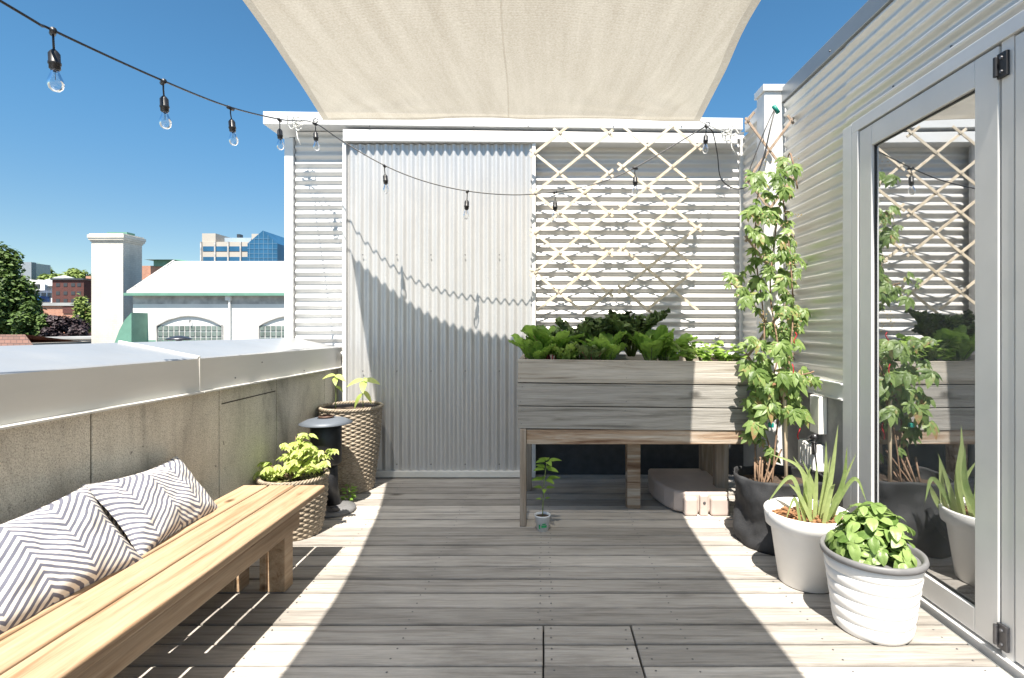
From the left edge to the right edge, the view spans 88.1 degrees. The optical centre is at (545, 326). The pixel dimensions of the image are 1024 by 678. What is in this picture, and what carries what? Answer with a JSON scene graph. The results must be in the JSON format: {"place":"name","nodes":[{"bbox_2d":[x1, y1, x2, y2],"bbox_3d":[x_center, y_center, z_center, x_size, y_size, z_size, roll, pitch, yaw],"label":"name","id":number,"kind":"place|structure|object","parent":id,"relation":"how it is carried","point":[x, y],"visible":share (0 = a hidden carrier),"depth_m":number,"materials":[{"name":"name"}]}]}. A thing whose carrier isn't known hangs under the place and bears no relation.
{"place":"outdoors","nodes":[
{"label":"outdoors","id":0,"kind":"place"},
{"bbox_2d":[0,334,90,345],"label":"tiled roof house","id":1,"kind":"structure","parent":0,"point":[13,339],"depth_m":30.24,"materials":[{"name":"brown tile"}]},
{"bbox_2d":[50,276,90,302],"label":"red brick house","id":2,"kind":"structure","parent":0,"point":[65,290],"depth_m":78.00,"materials":[{"name":"brick"}]},
{"bbox_2d":[0,0,867,274],"label":"sky","id":3,"kind":"structure","parent":0,"point":[94,155],"materials":[{"name":"blue"}]},
{"bbox_2d":[542,632,996,677],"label":"roof slab","id":4,"kind":"structure","parent":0,"point":[543,657],"depth_m":2.23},
{"bbox_2d":[113,475,1012,677],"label":"deck","id":5,"kind":"structure","parent":4,"relation":"on","point":[480,601],"depth_m":2.55,"materials":[{"name":"grey wood"}]},
{"bbox_2d":[0,485,324,677],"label":"bench","id":6,"kind":"object","parent":5,"relation":"on","point":[112,625],"visible":0.98,"depth_m":1.87,"materials":[{"name":"brown wood"}]},
{"bbox_2d":[0,484,142,633],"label":"pillow","id":7,"kind":"object","parent":6,"relation":"on","point":[62,548],"visible":0.99,"depth_m":1.78,"materials":[{"name":"fabric"}]},
{"bbox_2d":[82,456,217,555],"bbox_3d":[-1.714,0.778,2.361,0.130,0.371,0.602,-38,0,-5],"label":"pillow","id":8,"kind":"object","parent":6,"relation":"on","point":[147,511],"visible":0.98,"depth_m":2.23,"materials":[{"name":"fabric"}]},
{"bbox_2d":[0,338,341,537],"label":"parapet","id":9,"kind":"structure","parent":5,"relation":"on","point":[219,418],"depth_m":2.54,"materials":[{"name":"concrete"}]},
{"bbox_2d":[256,467,329,540],"bbox_3d":[-1.645,1.157,3.460,0.440,0.389,0.440,0,0,0],"label":"wicker basket","id":10,"kind":"object","parent":5,"relation":"on","point":[312,515],"visible":0.34,"depth_m":3.37,"materials":[{"name":"beige wicker"}]},
{"bbox_2d":[266,473,320,482],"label":"moss","id":11,"kind":"object","parent":10,"relation":"in","point":[311,477],"visible":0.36,"depth_m":3.50,"materials":[{"name":"green plant"}]},
{"bbox_2d":[252,433,338,481],"bbox_3d":[-1.634,0.859,3.448,0.544,0.319,0.298,0,0,0],"label":"maple shrub","id":12,"kind":"object","parent":10,"relation":"in","point":[302,451],"visible":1,"depth_m":3.42,"materials":[{"name":"green plant"}]},
{"bbox_2d":[298,414,355,517],"bbox_3d":[-1.587,1.001,3.860,0.399,0.698,0.372,0,0,0],"label":"outdoor ashtray","id":13,"kind":"object","parent":5,"relation":"on","point":[326,429],"visible":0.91,"depth_m":3.79,"materials":[{"name":"black plastic"}]},
{"bbox_2d":[340,483,356,500],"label":"weed","id":14,"kind":"object","parent":5,"relation":"on","point":[352,494],"visible":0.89,"depth_m":4.06,"materials":[{"name":"green plant"}]},
{"bbox_2d":[317,400,383,494],"bbox_3d":[-1.615,1.002,4.400,0.521,0.699,0.521,0,0,0],"label":"wicker basket","id":15,"kind":"object","parent":5,"relation":"on","point":[361,438],"visible":0.65,"depth_m":4.24,"materials":[{"name":"brown wicker"}]},
{"bbox_2d":[323,373,345,408],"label":"seedling","id":16,"kind":"object","parent":15,"relation":"on","point":[337,377],"visible":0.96,"depth_m":4.30,"materials":[{"name":"green plant"}]},
{"bbox_2d":[347,377,379,408],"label":"seedling","id":17,"kind":"object","parent":15,"relation":"on","point":[362,384],"visible":0.93,"depth_m":4.32,"materials":[{"name":"green plant"}]},
{"bbox_2d":[263,108,785,474],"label":"stair house","id":18,"kind":"structure","parent":5,"relation":"on","point":[717,247],"depth_m":4.81,"materials":[{"name":"grey paint"}]},
{"bbox_2d":[286,114,322,144],"bbox_3d":[-1.974,-1.709,4.428,0.633,0.266,0.110,0,0,39],"label":"sail tie","id":19,"kind":"object","parent":18,"relation":"attached to","point":[295,124],"visible":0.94,"depth_m":4.58,"materials":[{"name":"white fabric"}]},
{"bbox_2d":[0,0,747,220],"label":"string lights","id":20,"kind":"object","parent":19,"relation":"hanging from","point":[54,61],"visible":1,"depth_m":3.21,"materials":[{"name":"black plastic"},{"name":"clear glass"}]},
{"bbox_2d":[342,143,535,476],"bbox_3d":[-0.943,-0.141,4.710,1.715,2.967,0.050,0,0,0],"label":"sliding door","id":21,"kind":"structure","parent":18,"relation":"attached to","point":[438,300],"depth_m":4.72,"materials":[{"name":"grey metal"}]},
{"bbox_2d":[529,125,613,314],"bbox_3d":[0.229,-0.920,4.581,0.734,1.645,0.022,0,0,0],"label":"wooden trellis","id":22,"kind":"object","parent":18,"relation":"attached to","point":[533,152],"visible":0.98,"depth_m":4.58,"materials":[{"name":"beige wood"}]},
{"bbox_2d":[617,123,701,312],"bbox_3d":[0.988,-0.928,4.561,0.739,1.658,0.022,0,0,0],"label":"wooden trellis","id":23,"kind":"object","parent":18,"relation":"attached to","point":[647,146],"visible":0.95,"depth_m":4.56,"materials":[{"name":"beige wood"}]},
{"bbox_2d":[699,121,738,154],"bbox_3d":[1.419,-1.618,4.427,0.604,0.255,0.118,0,0,-40],"label":"sail tie","id":24,"kind":"object","parent":18,"relation":"attached to","point":[729,132],"visible":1,"depth_m":4.58,"materials":[{"name":"white fabric"}]},
{"bbox_2d":[243,0,760,120],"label":"shade sail","id":25,"kind":"object","parent":24,"relation":"hanging from","point":[659,60],"visible":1,"depth_m":2.59,"materials":[{"name":"beige fabric"}]},
{"bbox_2d":[534,511,550,531],"bbox_3d":[-0.018,1.298,3.500,0.108,0.105,0.108,0,0,0],"label":"seedling cup","id":26,"kind":"object","parent":5,"relation":"on","point":[542,523],"visible":0.98,"depth_m":3.47,"materials":[{"name":"plastic"}]},
{"bbox_2d":[532,457,561,515],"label":"seedling plant","id":27,"kind":"object","parent":26,"relation":"on","point":[549,468],"visible":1,"depth_m":3.50,"materials":[{"name":"green plant"}]},
{"bbox_2d":[232,481,986,672],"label":"deck nails","id":28,"kind":"object","parent":5,"relation":"on","point":[551,603],"visible":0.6,"depth_m":2.50,"materials":[{"name":"grey metal"}]},
{"bbox_2d":[517,354,757,526],"bbox_3d":[0.626,0.787,4.004,1.638,1.125,0.892,0,0,0],"label":"raised planter","id":29,"kind":"object","parent":5,"relation":"on","point":[632,404],"visible":0.9,"depth_m":3.58,"materials":[{"name":"grey wood"}]},
{"bbox_2d":[508,333,559,358],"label":"chard plant","id":30,"kind":"object","parent":29,"relation":"on","point":[529,347],"visible":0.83,"depth_m":3.70,"materials":[{"name":"green plant"}]},
{"bbox_2d":[520,325,583,358],"bbox_3d":[0.073,0.141,3.890,0.514,0.304,0.465,0,0,0],"label":"chard plant","id":31,"kind":"object","parent":29,"relation":"on","point":[542,334],"visible":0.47,"depth_m":3.78,"materials":[{"name":"green plant"}]},
{"bbox_2d":[549,341,580,359],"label":"lettuce plant","id":32,"kind":"object","parent":29,"relation":"on","point":[569,352],"visible":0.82,"depth_m":3.66,"materials":[{"name":"green plant"}]},
{"bbox_2d":[551,317,612,359],"bbox_3d":[0.266,0.109,4.010,0.482,0.368,0.554,0,0,0],"label":"kale plant","id":33,"kind":"object","parent":29,"relation":"on","point":[584,327],"visible":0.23,"depth_m":3.89,"materials":[{"name":"green plant"}]},
{"bbox_2d":[569,338,608,359],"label":"beet plant","id":34,"kind":"object","parent":29,"relation":"on","point":[587,352],"visible":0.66,"depth_m":3.67,"materials":[{"name":"green plant"}]},
{"bbox_2d":[573,331,626,359],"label":"chard plant","id":35,"kind":"object","parent":29,"relation":"on","point":[614,346],"visible":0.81,"depth_m":3.71,"materials":[{"name":"green plant"}]},
{"bbox_2d":[576,318,629,336],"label":"kale plant","id":36,"kind":"object","parent":29,"relation":"on","point":[605,323],"visible":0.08,"depth_m":3.92,"materials":[{"name":"green plant"}]},
{"bbox_2d":[584,308,670,356],"bbox_3d":[0.638,0.043,4.042,0.612,0.381,0.598,0,0,-26],"label":"kale plant","id":37,"kind":"object","parent":29,"relation":"on","point":[639,324],"visible":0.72,"depth_m":3.92,"materials":[{"name":"green plant"}]},
{"bbox_2d":[624,324,674,360],"bbox_3d":[0.738,0.139,3.781,0.349,0.306,0.300,0,0,0],"label":"chard plant","id":38,"kind":"object","parent":29,"relation":"on","point":[649,349],"visible":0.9,"depth_m":3.73,"materials":[{"name":"green plant"}]},
{"bbox_2d":[650,332,697,360],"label":"chard plant","id":39,"kind":"object","parent":29,"relation":"on","point":[679,341],"visible":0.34,"depth_m":3.85,"materials":[{"name":"green plant"}]},
{"bbox_2d":[664,337,721,360],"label":"celery plant","id":40,"kind":"object","parent":29,"relation":"on","point":[670,344],"visible":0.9,"depth_m":3.68,"materials":[{"name":"green plant"}]},
{"bbox_2d":[681,338,725,360],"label":"celery plant","id":41,"kind":"object","parent":29,"relation":"on","point":[685,345],"visible":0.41,"depth_m":3.79,"materials":[{"name":"green plant"}]},
{"bbox_2d":[701,342,746,360],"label":"celery plant","id":42,"kind":"object","parent":29,"relation":"on","point":[726,356],"visible":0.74,"depth_m":3.67,"materials":[{"name":"green plant"}]},
{"bbox_2d":[648,469,728,515],"bbox_3d":[1.080,1.268,4.081,0.500,0.165,0.678,0,0,0],"label":"plastic base","id":43,"kind":"object","parent":5,"relation":"on","point":[690,492],"visible":0.98,"depth_m":3.86,"materials":[{"name":"beige plastic"}]},
{"bbox_2d":[733,463,822,555],"bbox_3d":[1.476,1.131,3.313,0.567,0.442,0.581,0,0,0],"label":"grow bag","id":44,"kind":"object","parent":5,"relation":"on","point":[752,528],"visible":0.45,"depth_m":3.21,"materials":[{"name":"black fabric"}]},
{"bbox_2d":[722,152,822,481],"bbox_3d":[1.539,-0.106,3.558,0.680,2.312,0.593,0,0,0],"label":"vine","id":45,"kind":"object","parent":44,"relation":"in","point":[761,403],"visible":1,"depth_m":3.51,"materials":[{"name":"green plant"}]},
{"bbox_2d":[781,367,787,482],"bbox_3d":[1.527,0.675,3.371,0.048,1.070,0.025,0,0,41],"label":"plant stake","id":46,"kind":"object","parent":44,"relation":"in","point":[785,443],"visible":0.43,"depth_m":3.36,"materials":[{"name":"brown wood"}]},
{"bbox_2d":[763,497,848,592],"bbox_3d":[1.385,1.161,2.800,0.424,0.378,0.424,0,0,0],"label":"plant pot","id":47,"kind":"object","parent":5,"relation":"on","point":[799,556],"visible":0.62,"depth_m":2.68,"materials":[{"name":"white ceramic"}]},
{"bbox_2d":[766,428,865,523],"bbox_3d":[1.419,0.771,2.788,0.572,0.509,0.202,0,0,-16],"label":"iris plant","id":48,"kind":"object","parent":47,"relation":"on","point":[825,511],"visible":0.98,"depth_m":2.80,"materials":[{"name":"green plant"}]},
{"bbox_2d":[819,534,929,645],"bbox_3d":[1.468,1.174,2.375,0.420,0.352,0.420,0,0,0],"label":"plant pot","id":49,"kind":"object","parent":5,"relation":"on","point":[878,604],"visible":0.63,"depth_m":2.23,"materials":[{"name":"white plastic"}]},
{"bbox_2d":[825,501,916,567],"bbox_3d":[1.466,0.941,2.374,0.362,0.298,0.369,0,0,0],"label":"basil plant","id":50,"kind":"object","parent":49,"relation":"in","point":[872,533],"visible":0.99,"depth_m":2.30,"materials":[{"name":"green plant"}]},
{"bbox_2d":[754,0,1023,512],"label":"house wall","id":51,"kind":"structure","parent":5,"relation":"on","point":[868,56],"depth_m":3.37,"materials":[{"name":"white wood"}]},
{"bbox_2d":[744,111,794,360],"bbox_3d":[1.669,-0.658,3.931,0.378,1.882,0.022,0,0,0],"label":"corner trellis","id":52,"kind":"object","parent":51,"relation":"attached to","point":[756,168],"visible":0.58,"depth_m":3.93,"materials":[{"name":"beige wood"}]},
{"bbox_2d":[749,105,779,170],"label":"stakes","id":53,"kind":"object","parent":52,"relation":"hanging from","point":[776,110],"visible":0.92,"depth_m":3.89,"materials":[{"name":"plastic"}]},
{"bbox_2d":[798,433,824,471],"bbox_3d":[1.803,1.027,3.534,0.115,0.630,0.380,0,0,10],"label":"outlet box","id":54,"kind":"object","parent":51,"relation":"attached to","point":[811,451],"visible":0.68,"depth_m":3.52,"materials":[{"name":"white plastic"}]},
{"bbox_2d":[810,395,826,434],"bbox_3d":[1.829,0.590,3.540,0.057,0.250,0.120,0,0,0],"label":"junction box","id":55,"kind":"object","parent":51,"relation":"attached to","point":[818,408],"visible":0.91,"depth_m":3.48,"materials":[{"name":"white plastic"}]},
{"bbox_2d":[852,10,1023,677],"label":"glass door","id":56,"kind":"structure","parent":51,"relation":"attached to","point":[938,305],"depth_m":2.42,"materials":[{"name":"metal"}]},
{"bbox_2d":[919,607,1014,677],"bbox_3d":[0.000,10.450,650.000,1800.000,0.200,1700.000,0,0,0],"label":"ground","id":57,"kind":"structure","parent":0,"point":[972,646],"depth_m":16.92,"materials":[{"name":"grey concrete"}]},
{"bbox_2d":[0,241,48,333],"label":"tree","id":58,"kind":"object","parent":57,"relation":"on","point":[17,291],"visible":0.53,"depth_m":39.56,"materials":[{"name":"green plant"}]},
{"bbox_2d":[7,300,49,336],"bbox_3d":[-36.204,4.274,37.095,2.393,12.159,2.334,0,0,39],"label":"tree","id":59,"kind":"object","parent":57,"relation":"on","point":[26,322],"visible":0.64,"depth_m":36.71,"materials":[{"name":"green plant"}]},
{"bbox_2d":[21,262,50,279],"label":"grey block","id":60,"kind":"structure","parent":57,"relation":"on","point":[34,270],"depth_m":103.64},
{"bbox_2d":[36,272,66,279],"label":"tree","id":61,"kind":"object","parent":57,"relation":"on","point":[44,276],"visible":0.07,"depth_m":103.17,"materials":[{"name":"green plant"}]},
{"bbox_2d":[30,276,72,302],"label":"victorian house","id":62,"kind":"structure","parent":57,"relation":"on","point":[45,289],"depth_m":83.79,"materials":[{"name":"stone"}]},
{"bbox_2d":[38,315,90,336],"bbox_3d":[-34.362,4.751,38.092,3.547,11.207,3.465,0,0,0],"label":"tree","id":63,"kind":"object","parent":57,"relation":"on","point":[67,325],"visible":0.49,"depth_m":37.32,"materials":[{"name":"purple plant"}]},
{"bbox_2d":[40,302,90,334],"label":"brick block","id":64,"kind":"structure","parent":57,"relation":"on","point":[61,309],"depth_m":60.00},
{"bbox_2d":[50,336,90,340],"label":"flat roof block","id":65,"kind":"structure","parent":57,"relation":"on","point":[81,338],"depth_m":33.80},
{"bbox_2d":[63,268,88,277],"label":"tree","id":66,"kind":"object","parent":57,"relation":"on","point":[74,272],"visible":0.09,"depth_m":91.60,"materials":[{"name":"green plant"}]},
{"bbox_2d":[71,293,90,332],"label":"tree","id":67,"kind":"object","parent":57,"relation":"on","point":[80,308],"visible":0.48,"depth_m":43.63,"materials":[{"name":"green plant"}]},
{"bbox_2d":[87,232,145,342],"bbox_3d":[-27.343,2.195,33.775,2.280,16.310,1.850,0,0,0],"label":"chimney","id":68,"kind":"object","parent":57,"relation":"on","point":[116,265],"visible":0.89,"depth_m":33.00,"materials":[{"name":"white"}]},
{"bbox_2d":[142,259,185,279],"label":"brick block","id":69,"kind":"structure","parent":57,"relation":"on","point":[147,271],"depth_m":64.00,"materials":[{"name":"orange brick"}]},
{"bbox_2d":[115,260,283,342],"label":"white hall","id":70,"kind":"structure","parent":57,"relation":"on","point":[211,300],"depth_m":30.25,"materials":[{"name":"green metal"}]},
{"bbox_2d":[200,231,283,260],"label":"office block","id":71,"kind":"structure","parent":57,"relation":"on","point":[264,246],"depth_m":90.24,"materials":[{"name":"concrete"}]},
{"bbox_2d":[203,246,213,250],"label":"window","id":72,"kind":"structure","parent":71,"relation":"in","point":[205,248],"depth_m":90.23,"materials":[{"name":"blue glass"}]},
{"bbox_2d":[203,257,213,260],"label":"window","id":73,"kind":"structure","parent":71,"relation":"in","point":[204,258],"depth_m":90.23,"materials":[{"name":"blue glass"}]},
{"bbox_2d":[216,246,226,250],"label":"window","id":74,"kind":"structure","parent":71,"relation":"in","point":[218,248],"depth_m":90.23,"materials":[{"name":"blue glass"}]},
{"bbox_2d":[216,257,226,260],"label":"window","id":75,"kind":"structure","parent":71,"relation":"in","point":[217,258],"depth_m":90.23,"materials":[{"name":"blue glass"}]},
{"bbox_2d":[229,246,239,250],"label":"window","id":76,"kind":"structure","parent":71,"relation":"in","point":[231,248],"depth_m":90.23,"materials":[{"name":"blue glass"}]},
{"bbox_2d":[229,257,239,260],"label":"window","id":77,"kind":"structure","parent":71,"relation":"in","point":[230,258],"depth_m":90.23,"materials":[{"name":"blue glass"}]},
{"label":"lower roof","id":78,"kind":"structure","parent":0,"visible":0},
{"bbox_2d":[164,336,191,340],"bbox_3d":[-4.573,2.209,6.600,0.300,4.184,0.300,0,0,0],"label":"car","id":79,"kind":"object","parent":78,"relation":"on","point":[178,338],"visible":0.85,"depth_m":6.52,"materials":[{"name":"metal"}]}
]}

